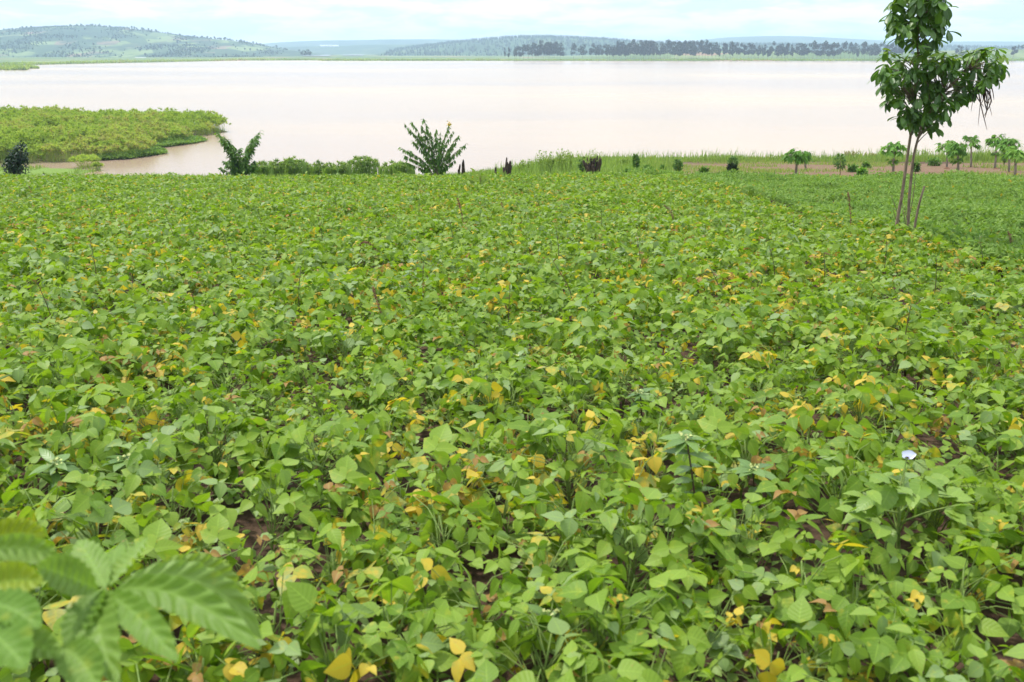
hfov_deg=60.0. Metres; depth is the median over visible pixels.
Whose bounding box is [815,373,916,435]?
bean plant
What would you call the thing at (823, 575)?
bean plant
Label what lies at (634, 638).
bean plant
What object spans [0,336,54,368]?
bean plant
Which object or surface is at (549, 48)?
eucalyptus tree
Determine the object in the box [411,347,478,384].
bean plant
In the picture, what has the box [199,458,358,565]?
bean plant
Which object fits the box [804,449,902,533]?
bean plant
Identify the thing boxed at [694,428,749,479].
bean plant
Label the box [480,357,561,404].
bean plant
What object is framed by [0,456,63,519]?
bean plant
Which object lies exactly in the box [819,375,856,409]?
bean plant
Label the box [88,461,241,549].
bean plant
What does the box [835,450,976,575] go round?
flowering weed
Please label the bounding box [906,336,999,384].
bean plant
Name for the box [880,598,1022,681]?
bean plant
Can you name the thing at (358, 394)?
bean plant
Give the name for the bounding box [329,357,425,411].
bean plant
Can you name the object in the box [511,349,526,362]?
spurge weed
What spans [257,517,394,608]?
bean plant
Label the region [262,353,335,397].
bean plant
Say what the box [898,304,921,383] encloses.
weed stalk
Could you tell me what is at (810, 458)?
bean plant
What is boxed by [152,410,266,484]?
bean plant
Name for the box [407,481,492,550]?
bean plant
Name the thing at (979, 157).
shore grass
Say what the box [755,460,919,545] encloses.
bean plant
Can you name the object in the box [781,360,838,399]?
bean plant
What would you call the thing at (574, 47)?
eucalyptus tree
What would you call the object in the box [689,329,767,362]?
bean plant
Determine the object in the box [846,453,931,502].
bean plant
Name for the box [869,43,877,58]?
eucalyptus tree
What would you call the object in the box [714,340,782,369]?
bean plant
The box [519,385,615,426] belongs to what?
bean plant
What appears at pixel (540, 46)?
eucalyptus tree
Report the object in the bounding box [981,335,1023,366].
bean plant
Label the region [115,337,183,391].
bean plant
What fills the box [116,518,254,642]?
bean plant
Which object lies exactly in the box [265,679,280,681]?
bean plant
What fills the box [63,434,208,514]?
bean plant
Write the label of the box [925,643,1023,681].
bean plant
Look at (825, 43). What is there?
eucalyptus tree
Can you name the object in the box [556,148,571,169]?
grass clump
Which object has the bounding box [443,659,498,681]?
bean plant
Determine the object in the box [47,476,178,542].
bean plant
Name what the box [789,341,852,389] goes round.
bean plant
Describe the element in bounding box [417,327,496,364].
bean plant
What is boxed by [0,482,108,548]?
bean plant
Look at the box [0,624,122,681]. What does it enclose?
bean plant
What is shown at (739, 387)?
bean plant
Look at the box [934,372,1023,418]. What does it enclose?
bean plant
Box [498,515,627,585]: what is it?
bean plant
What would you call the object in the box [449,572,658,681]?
bean plant
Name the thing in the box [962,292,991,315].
spurge weed
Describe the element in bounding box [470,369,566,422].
bean plant
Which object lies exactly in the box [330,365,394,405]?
bean plant
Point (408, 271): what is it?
spurge weed
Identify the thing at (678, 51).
eucalyptus tree
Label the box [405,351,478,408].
bean plant
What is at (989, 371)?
bean plant
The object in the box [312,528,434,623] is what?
bean plant
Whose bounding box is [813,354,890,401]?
bean plant
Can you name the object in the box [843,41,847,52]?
eucalyptus tree
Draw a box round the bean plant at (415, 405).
[386,399,448,434]
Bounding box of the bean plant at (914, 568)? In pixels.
[896,526,1019,607]
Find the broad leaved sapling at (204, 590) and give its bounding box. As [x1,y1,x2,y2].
[0,518,261,681]
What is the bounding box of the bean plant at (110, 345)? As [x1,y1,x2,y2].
[59,334,156,377]
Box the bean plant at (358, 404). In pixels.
[324,392,387,417]
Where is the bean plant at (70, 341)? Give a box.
[48,334,146,388]
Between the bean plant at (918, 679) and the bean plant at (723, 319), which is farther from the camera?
the bean plant at (723, 319)
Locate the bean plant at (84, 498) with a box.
[35,480,166,586]
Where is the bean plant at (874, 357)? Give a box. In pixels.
[808,335,896,393]
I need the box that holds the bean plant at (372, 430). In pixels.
[314,414,424,475]
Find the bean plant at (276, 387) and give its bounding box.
[234,383,308,414]
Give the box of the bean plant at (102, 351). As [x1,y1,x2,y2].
[72,338,149,392]
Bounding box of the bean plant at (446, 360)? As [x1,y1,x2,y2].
[424,355,489,409]
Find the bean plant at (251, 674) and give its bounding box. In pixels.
[128,655,260,681]
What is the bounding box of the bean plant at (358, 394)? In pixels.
[347,373,405,412]
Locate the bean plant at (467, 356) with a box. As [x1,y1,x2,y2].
[450,347,507,372]
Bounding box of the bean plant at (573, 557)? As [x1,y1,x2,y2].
[471,528,626,633]
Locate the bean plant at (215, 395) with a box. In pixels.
[147,382,243,436]
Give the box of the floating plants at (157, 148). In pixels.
[97,135,207,159]
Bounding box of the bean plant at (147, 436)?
[75,432,166,483]
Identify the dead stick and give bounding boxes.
[461,159,464,173]
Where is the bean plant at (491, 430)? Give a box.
[415,418,525,495]
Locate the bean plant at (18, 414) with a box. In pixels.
[0,411,56,463]
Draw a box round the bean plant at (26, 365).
[7,356,73,396]
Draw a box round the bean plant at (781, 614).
[768,608,888,681]
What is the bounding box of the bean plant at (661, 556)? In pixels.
[541,487,739,612]
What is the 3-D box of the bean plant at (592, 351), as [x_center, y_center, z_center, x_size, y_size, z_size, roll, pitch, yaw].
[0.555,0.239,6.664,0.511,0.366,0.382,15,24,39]
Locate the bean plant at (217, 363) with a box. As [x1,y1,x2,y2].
[195,346,274,391]
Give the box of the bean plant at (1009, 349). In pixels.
[996,342,1023,370]
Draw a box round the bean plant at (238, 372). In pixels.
[184,363,270,415]
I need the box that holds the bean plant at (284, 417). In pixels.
[259,408,330,437]
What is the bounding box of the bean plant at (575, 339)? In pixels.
[557,330,633,366]
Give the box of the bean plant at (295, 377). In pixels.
[273,358,326,399]
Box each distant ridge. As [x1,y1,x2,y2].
[259,39,459,47]
[281,45,411,53]
[699,36,1023,46]
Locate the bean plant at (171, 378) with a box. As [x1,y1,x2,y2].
[137,375,195,422]
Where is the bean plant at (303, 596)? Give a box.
[259,581,421,681]
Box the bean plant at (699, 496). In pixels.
[687,463,771,556]
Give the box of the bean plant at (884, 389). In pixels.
[868,385,936,422]
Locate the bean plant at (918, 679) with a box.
[908,675,925,681]
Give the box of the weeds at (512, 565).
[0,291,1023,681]
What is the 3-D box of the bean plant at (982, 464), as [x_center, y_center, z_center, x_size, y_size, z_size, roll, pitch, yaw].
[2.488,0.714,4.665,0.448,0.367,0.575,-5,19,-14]
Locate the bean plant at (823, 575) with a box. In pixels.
[778,530,889,619]
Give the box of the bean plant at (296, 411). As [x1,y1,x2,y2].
[286,384,354,420]
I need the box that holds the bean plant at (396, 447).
[380,438,453,489]
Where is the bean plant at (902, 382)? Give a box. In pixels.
[861,378,923,409]
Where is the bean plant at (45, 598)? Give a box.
[29,544,148,612]
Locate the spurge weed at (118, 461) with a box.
[102,453,148,498]
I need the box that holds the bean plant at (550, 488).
[462,450,564,534]
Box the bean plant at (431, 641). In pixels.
[334,596,494,681]
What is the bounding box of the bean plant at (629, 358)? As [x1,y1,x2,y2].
[602,349,634,371]
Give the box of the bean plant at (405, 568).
[340,540,480,630]
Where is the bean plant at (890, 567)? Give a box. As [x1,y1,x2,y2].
[827,522,940,619]
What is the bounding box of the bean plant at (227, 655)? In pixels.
[128,620,274,681]
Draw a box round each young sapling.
[631,154,639,167]
[672,159,683,171]
[727,155,738,164]
[832,152,848,174]
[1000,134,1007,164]
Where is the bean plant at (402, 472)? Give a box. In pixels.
[347,456,462,528]
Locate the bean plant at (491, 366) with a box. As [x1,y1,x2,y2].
[454,362,516,401]
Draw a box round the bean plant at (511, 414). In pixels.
[494,398,545,447]
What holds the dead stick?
on the ground at (246, 521)
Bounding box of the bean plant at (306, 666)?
[189,634,327,681]
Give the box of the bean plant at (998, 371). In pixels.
[944,352,1002,381]
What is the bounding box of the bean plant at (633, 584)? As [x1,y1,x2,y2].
[587,551,682,638]
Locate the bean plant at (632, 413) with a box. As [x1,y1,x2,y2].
[579,405,675,466]
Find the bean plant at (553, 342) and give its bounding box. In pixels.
[513,322,591,362]
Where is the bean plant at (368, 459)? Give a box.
[245,417,386,513]
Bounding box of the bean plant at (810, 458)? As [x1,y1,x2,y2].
[788,439,907,506]
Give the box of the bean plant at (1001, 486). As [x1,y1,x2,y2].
[965,482,1023,547]
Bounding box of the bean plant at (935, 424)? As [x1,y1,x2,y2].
[918,403,1006,457]
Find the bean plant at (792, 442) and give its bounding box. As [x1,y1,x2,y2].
[743,414,863,496]
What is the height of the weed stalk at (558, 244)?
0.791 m
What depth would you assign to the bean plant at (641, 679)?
2.46 m
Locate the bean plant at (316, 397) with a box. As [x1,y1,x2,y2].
[292,389,346,419]
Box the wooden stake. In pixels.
[913,186,924,229]
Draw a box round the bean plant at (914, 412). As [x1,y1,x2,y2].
[863,392,944,435]
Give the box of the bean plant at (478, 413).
[448,405,518,455]
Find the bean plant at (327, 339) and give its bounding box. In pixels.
[298,320,382,367]
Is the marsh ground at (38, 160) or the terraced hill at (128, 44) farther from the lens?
the terraced hill at (128, 44)
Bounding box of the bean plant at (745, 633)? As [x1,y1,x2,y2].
[644,589,767,681]
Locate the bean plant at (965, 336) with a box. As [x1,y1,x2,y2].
[955,331,999,362]
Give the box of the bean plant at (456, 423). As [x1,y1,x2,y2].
[417,400,489,451]
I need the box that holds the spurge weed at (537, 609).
[527,604,566,657]
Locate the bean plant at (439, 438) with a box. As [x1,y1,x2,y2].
[403,423,511,532]
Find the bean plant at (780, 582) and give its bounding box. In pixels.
[710,540,868,666]
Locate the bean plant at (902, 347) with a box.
[859,326,951,379]
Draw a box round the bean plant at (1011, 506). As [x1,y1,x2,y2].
[910,459,1023,555]
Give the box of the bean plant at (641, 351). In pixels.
[626,341,661,369]
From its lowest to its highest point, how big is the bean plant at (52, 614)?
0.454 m
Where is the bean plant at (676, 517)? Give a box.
[595,498,742,590]
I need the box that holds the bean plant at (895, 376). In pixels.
[886,373,946,402]
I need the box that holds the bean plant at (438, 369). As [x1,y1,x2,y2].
[413,362,465,414]
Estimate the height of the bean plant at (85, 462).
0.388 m
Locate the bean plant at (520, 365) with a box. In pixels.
[478,361,566,419]
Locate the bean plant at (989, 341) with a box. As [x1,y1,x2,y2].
[941,328,1019,374]
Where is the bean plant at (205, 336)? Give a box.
[141,331,233,383]
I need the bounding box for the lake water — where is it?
[0,60,1023,175]
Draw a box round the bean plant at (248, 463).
[203,415,304,496]
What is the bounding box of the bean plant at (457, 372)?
[446,352,513,404]
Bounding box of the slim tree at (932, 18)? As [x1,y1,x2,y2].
[867,0,1009,225]
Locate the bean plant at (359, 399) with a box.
[348,389,392,422]
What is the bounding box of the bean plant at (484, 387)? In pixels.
[438,373,534,437]
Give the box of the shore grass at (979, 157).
[0,142,1023,178]
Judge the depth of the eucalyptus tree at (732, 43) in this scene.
1191.13 m
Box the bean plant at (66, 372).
[10,365,116,427]
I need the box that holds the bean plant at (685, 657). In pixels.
[632,589,749,681]
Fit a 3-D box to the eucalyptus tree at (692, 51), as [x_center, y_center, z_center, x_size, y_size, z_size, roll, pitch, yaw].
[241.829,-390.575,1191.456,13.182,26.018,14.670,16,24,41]
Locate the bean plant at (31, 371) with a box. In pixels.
[0,358,79,405]
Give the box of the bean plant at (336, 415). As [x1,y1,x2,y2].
[286,402,348,440]
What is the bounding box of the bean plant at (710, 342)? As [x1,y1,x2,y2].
[689,332,763,370]
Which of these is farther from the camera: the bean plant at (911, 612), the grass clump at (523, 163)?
the grass clump at (523, 163)
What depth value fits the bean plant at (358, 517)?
4.06 m
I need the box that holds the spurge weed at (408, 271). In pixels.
[403,270,418,286]
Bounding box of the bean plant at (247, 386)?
[231,381,290,417]
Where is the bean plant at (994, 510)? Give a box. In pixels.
[951,503,1023,577]
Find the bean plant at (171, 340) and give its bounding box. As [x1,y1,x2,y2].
[100,330,180,375]
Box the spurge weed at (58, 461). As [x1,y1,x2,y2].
[27,448,83,510]
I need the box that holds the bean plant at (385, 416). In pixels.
[357,404,421,466]
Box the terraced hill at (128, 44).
[0,26,332,56]
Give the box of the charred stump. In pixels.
[503,157,511,175]
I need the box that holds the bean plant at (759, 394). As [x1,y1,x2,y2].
[722,372,800,415]
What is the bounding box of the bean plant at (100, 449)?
[60,428,163,492]
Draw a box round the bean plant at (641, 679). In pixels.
[636,675,645,681]
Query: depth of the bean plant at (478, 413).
5.24 m
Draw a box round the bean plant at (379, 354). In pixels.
[358,341,425,361]
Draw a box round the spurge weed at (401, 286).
[391,284,409,293]
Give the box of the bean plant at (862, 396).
[806,381,909,451]
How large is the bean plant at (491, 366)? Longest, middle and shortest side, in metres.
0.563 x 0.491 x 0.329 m
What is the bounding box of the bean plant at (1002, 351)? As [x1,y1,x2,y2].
[969,338,1023,371]
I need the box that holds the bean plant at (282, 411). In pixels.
[245,397,300,432]
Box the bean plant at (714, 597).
[695,564,781,670]
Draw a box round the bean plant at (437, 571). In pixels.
[404,553,545,674]
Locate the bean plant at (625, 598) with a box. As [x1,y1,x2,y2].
[509,566,645,681]
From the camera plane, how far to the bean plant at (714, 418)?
4.63 m
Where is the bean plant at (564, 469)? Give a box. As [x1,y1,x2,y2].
[486,428,641,509]
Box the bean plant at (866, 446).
[788,434,881,505]
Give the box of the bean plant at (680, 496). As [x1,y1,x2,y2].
[644,484,730,552]
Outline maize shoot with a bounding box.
[461,168,491,185]
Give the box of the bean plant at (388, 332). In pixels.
[363,327,435,382]
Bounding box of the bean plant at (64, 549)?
[0,515,111,624]
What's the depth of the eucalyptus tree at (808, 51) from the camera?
1196.02 m
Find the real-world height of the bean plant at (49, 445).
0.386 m
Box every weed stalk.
[31,279,51,318]
[89,236,97,294]
[184,278,202,328]
[221,234,231,266]
[295,270,300,312]
[419,262,425,294]
[505,283,513,321]
[552,258,572,320]
[554,230,561,259]
[631,232,643,267]
[710,267,724,293]
[767,246,776,274]
[821,252,830,283]
[883,239,891,273]
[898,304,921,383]
[932,249,940,292]
[977,235,983,269]
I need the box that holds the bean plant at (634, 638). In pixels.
[552,605,711,681]
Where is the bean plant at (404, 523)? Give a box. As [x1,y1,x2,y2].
[309,496,438,585]
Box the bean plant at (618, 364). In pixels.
[597,354,654,411]
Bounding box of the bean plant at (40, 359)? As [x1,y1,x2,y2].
[6,347,65,385]
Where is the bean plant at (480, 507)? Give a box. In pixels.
[441,455,580,564]
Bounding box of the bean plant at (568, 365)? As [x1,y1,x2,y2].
[528,355,618,419]
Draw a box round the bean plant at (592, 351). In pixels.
[560,348,615,381]
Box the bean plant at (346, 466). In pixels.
[317,455,427,539]
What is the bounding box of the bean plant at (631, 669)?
[547,617,644,681]
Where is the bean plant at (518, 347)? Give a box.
[501,339,556,373]
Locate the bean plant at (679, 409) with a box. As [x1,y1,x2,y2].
[651,404,742,459]
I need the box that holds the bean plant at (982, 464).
[932,437,1023,498]
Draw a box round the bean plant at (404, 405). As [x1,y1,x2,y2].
[350,397,408,448]
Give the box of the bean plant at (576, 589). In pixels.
[503,561,686,681]
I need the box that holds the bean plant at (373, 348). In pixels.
[342,345,397,385]
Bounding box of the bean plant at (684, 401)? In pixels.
[632,395,706,447]
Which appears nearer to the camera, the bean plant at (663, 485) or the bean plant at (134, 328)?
the bean plant at (663, 485)
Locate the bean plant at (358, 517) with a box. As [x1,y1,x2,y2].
[311,478,406,540]
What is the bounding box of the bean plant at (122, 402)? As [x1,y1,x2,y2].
[100,386,172,427]
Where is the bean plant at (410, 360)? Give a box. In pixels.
[370,354,435,405]
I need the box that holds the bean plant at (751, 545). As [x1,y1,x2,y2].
[685,494,799,593]
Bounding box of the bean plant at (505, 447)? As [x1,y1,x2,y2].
[457,422,549,499]
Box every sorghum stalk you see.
[361,241,379,259]
[372,286,388,344]
[456,198,463,224]
[663,205,673,219]
[846,192,851,233]
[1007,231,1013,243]
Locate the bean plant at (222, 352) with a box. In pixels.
[161,342,234,368]
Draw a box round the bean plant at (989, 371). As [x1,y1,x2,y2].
[964,368,1014,404]
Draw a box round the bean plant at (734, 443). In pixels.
[690,434,774,495]
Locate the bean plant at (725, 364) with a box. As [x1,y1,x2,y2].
[715,355,763,387]
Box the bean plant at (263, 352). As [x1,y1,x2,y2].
[234,348,278,381]
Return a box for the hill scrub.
[0,24,283,56]
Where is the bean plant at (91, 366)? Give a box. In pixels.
[0,344,126,406]
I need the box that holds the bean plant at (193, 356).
[166,351,224,385]
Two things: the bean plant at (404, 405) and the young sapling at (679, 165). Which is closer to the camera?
the bean plant at (404, 405)
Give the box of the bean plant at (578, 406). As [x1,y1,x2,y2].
[548,395,624,440]
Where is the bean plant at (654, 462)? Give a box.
[556,451,661,524]
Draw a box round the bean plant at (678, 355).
[635,348,694,388]
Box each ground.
[0,129,226,163]
[0,159,1023,681]
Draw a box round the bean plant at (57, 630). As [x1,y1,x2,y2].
[35,612,176,681]
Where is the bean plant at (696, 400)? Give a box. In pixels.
[690,395,745,422]
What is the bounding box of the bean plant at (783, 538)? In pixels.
[674,493,825,579]
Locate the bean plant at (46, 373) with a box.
[6,368,86,419]
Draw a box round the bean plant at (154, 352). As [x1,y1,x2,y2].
[145,335,191,375]
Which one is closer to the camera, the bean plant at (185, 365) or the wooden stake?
the bean plant at (185, 365)
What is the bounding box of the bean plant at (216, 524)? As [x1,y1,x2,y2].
[200,513,297,609]
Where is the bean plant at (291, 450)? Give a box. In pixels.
[206,426,334,488]
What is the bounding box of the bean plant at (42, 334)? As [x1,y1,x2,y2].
[0,314,78,363]
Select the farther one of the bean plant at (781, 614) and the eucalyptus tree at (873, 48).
the eucalyptus tree at (873, 48)
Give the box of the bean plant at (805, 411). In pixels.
[747,400,844,461]
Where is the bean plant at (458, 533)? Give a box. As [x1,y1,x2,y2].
[365,491,512,594]
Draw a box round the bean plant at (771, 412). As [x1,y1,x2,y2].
[726,403,787,442]
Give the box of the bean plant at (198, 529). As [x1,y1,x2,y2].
[112,508,206,576]
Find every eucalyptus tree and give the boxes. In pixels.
[516,46,522,55]
[524,44,530,54]
[528,42,535,54]
[532,43,538,55]
[538,44,545,54]
[545,42,553,53]
[553,42,557,53]
[556,42,564,55]
[570,43,576,58]
[577,44,586,58]
[589,43,594,54]
[595,45,602,55]
[605,44,613,58]
[614,42,619,54]
[618,42,623,55]
[623,45,628,56]
[626,42,640,54]
[632,43,639,54]
[642,41,648,55]
[647,41,654,55]
[657,42,663,56]
[660,43,667,54]
[664,39,672,58]
[672,40,681,55]
[681,40,686,52]
[685,40,692,53]
[689,40,696,55]
[694,40,698,56]
[700,40,704,53]
[703,39,708,54]
[705,42,711,53]
[712,42,718,58]
[717,45,721,55]
[728,41,734,58]
[730,44,736,55]
[737,43,742,55]
[740,45,747,54]
[747,43,753,55]
[749,43,754,55]
[756,45,763,58]
[766,46,770,56]
[770,41,774,54]
[774,46,780,56]
[780,43,784,55]
[784,43,789,56]
[789,45,794,55]
[798,43,806,54]
[805,43,812,54]
[810,40,818,53]
[815,44,820,55]
[819,43,824,58]
[821,40,828,55]
[825,45,831,57]
[828,42,837,58]
[835,42,839,54]
[839,43,844,58]
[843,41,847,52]
[848,42,852,57]
[850,43,857,57]
[856,46,859,58]
[860,42,865,58]
[861,41,870,57]
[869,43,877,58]
[876,43,882,53]
[889,42,896,56]
[957,46,964,55]
[1010,46,1017,54]
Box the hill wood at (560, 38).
[378,34,1023,55]
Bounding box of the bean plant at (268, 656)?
[171,627,291,679]
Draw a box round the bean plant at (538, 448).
[512,412,605,478]
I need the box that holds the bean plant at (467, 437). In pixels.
[451,424,528,480]
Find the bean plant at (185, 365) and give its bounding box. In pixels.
[159,354,229,393]
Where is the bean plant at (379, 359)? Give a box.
[359,340,417,373]
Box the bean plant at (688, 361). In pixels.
[649,355,710,393]
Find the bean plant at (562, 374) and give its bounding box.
[538,370,596,409]
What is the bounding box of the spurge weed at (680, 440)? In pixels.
[658,429,718,512]
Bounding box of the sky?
[0,0,1023,43]
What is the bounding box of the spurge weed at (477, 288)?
[466,286,480,295]
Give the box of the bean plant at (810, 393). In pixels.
[770,383,826,418]
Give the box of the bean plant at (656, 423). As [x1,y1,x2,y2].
[604,401,684,456]
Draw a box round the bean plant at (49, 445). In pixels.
[43,419,102,464]
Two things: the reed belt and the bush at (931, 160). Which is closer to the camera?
the bush at (931, 160)
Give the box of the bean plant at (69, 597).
[29,579,137,670]
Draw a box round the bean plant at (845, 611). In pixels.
[808,586,965,681]
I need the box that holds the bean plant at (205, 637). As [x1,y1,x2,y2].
[168,564,373,681]
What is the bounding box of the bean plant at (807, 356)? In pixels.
[798,345,857,369]
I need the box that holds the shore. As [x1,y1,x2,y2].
[0,49,1023,65]
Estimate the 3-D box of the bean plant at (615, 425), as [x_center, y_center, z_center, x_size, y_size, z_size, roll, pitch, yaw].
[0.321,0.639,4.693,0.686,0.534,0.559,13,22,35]
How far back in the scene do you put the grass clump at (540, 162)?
45.30 m
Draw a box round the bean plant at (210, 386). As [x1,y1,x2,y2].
[188,380,236,409]
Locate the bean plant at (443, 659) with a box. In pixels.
[316,569,477,681]
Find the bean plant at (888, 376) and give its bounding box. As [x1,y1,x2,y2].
[875,374,914,403]
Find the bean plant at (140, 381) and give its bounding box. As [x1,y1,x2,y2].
[79,374,159,420]
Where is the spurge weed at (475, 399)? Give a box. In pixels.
[464,375,493,404]
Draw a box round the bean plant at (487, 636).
[373,626,503,681]
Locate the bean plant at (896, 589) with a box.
[782,551,941,632]
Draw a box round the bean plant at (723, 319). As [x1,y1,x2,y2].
[671,305,766,370]
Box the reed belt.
[0,57,1023,69]
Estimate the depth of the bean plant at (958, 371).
6.02 m
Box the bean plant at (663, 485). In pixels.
[598,439,706,505]
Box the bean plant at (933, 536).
[880,477,981,555]
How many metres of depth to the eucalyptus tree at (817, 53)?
1209.31 m
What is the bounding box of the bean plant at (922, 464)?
[877,439,1012,527]
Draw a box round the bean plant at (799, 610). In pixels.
[701,595,858,681]
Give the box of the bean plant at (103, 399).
[27,381,130,436]
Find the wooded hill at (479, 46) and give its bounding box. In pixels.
[376,37,1023,55]
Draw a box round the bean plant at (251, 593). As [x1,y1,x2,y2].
[103,566,281,681]
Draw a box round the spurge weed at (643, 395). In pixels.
[624,388,657,435]
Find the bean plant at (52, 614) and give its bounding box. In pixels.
[12,563,116,679]
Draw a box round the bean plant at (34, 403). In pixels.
[0,387,84,464]
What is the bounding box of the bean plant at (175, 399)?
[135,391,227,437]
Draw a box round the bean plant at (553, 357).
[525,351,577,381]
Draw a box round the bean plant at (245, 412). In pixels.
[193,397,256,434]
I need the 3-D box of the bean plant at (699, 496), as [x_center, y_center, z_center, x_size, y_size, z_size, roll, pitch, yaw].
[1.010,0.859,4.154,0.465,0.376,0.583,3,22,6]
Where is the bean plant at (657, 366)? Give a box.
[624,350,677,379]
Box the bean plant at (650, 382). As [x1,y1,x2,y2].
[614,356,682,403]
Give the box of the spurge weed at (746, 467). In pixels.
[728,458,776,523]
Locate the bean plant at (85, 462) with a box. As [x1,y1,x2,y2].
[67,453,189,517]
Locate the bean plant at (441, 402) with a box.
[385,380,478,430]
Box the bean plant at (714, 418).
[697,404,808,502]
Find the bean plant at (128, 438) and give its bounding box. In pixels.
[68,416,148,455]
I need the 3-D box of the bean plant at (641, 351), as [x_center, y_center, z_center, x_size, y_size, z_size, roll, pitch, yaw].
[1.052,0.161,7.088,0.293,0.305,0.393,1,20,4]
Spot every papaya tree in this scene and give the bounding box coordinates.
[781,148,808,174]
[800,150,813,168]
[878,141,906,170]
[935,140,954,166]
[945,142,968,169]
[962,135,981,166]
[984,134,1004,167]
[994,137,1023,171]
[1002,149,1023,174]
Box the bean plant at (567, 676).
[556,668,574,681]
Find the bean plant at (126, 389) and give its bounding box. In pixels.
[112,382,193,443]
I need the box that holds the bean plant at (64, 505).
[0,473,107,544]
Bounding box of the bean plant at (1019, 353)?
[975,347,1023,383]
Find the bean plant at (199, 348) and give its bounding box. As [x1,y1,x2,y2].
[165,334,229,375]
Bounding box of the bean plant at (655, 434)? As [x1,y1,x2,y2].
[604,408,722,475]
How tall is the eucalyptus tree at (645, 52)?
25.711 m
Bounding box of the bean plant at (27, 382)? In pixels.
[0,356,30,416]
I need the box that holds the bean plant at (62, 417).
[0,383,112,455]
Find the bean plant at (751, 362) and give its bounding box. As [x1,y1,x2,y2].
[743,348,807,388]
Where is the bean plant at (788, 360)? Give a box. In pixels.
[762,344,812,385]
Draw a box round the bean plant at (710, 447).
[648,435,756,508]
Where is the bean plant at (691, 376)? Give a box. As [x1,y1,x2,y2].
[655,363,729,404]
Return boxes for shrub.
[213,130,263,175]
[398,119,467,176]
[578,157,584,173]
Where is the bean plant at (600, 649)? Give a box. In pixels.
[573,636,685,681]
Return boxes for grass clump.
[516,159,534,172]
[536,150,552,171]
[545,151,563,173]
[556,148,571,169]
[564,151,580,168]
[615,156,631,164]
[844,150,859,156]
[912,149,931,155]
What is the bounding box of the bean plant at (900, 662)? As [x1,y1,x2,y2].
[848,604,957,681]
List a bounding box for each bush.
[1,140,29,175]
[250,160,273,176]
[267,157,283,175]
[279,156,306,175]
[300,158,311,174]
[309,160,325,174]
[320,162,338,175]
[332,160,351,175]
[344,155,379,175]
[379,159,402,175]
[392,160,414,175]
[582,149,601,173]
[697,166,709,172]
[726,162,738,172]
[847,162,858,171]
[855,165,868,175]
[861,160,872,167]
[910,161,921,171]
[925,156,941,165]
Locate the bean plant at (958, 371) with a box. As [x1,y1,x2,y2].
[928,350,1023,402]
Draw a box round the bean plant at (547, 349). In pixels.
[538,327,615,370]
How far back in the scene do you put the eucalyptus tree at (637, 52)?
1202.33 m
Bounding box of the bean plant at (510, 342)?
[453,337,519,379]
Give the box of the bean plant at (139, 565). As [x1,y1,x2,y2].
[55,510,193,624]
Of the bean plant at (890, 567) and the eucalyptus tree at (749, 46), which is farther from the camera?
the eucalyptus tree at (749, 46)
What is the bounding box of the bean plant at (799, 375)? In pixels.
[744,363,827,408]
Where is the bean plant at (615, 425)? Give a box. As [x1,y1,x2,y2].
[507,407,639,485]
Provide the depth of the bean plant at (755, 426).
4.95 m
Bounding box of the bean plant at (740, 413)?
[680,389,758,430]
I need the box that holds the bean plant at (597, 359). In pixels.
[568,355,643,424]
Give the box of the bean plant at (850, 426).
[826,404,932,472]
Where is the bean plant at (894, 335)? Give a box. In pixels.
[871,327,958,376]
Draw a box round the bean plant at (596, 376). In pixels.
[574,361,639,408]
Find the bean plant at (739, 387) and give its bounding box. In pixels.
[718,381,797,430]
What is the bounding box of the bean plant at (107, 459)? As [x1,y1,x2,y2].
[39,434,150,492]
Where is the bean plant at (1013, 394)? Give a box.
[969,379,1023,418]
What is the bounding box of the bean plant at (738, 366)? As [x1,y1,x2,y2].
[727,350,806,395]
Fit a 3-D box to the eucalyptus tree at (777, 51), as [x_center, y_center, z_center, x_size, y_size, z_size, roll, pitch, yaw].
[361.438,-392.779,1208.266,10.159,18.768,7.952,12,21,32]
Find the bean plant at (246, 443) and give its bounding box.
[136,406,282,499]
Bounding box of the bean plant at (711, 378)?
[685,363,752,405]
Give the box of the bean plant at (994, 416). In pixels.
[945,403,1023,471]
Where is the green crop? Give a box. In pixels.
[594,167,1023,271]
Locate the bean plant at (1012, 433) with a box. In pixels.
[958,417,1023,474]
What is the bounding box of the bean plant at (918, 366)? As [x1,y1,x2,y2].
[897,340,981,395]
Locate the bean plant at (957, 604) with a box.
[892,539,1023,657]
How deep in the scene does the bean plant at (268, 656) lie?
2.93 m
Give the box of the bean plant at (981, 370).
[953,365,1023,407]
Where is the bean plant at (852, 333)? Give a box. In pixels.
[836,318,896,373]
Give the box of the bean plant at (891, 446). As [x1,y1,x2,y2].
[816,430,917,458]
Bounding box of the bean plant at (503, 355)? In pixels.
[478,348,528,373]
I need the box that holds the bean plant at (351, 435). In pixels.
[290,417,364,479]
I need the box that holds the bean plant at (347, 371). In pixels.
[312,344,376,395]
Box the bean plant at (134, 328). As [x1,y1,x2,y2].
[93,325,160,364]
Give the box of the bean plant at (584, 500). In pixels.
[498,470,646,564]
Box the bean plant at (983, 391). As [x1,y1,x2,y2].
[918,377,1022,439]
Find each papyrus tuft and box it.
[68,153,101,167]
[90,161,103,169]
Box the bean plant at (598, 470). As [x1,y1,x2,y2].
[529,433,606,486]
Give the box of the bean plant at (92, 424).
[50,409,147,490]
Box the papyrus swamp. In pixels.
[0,104,230,162]
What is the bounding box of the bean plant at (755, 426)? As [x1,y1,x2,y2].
[719,417,791,479]

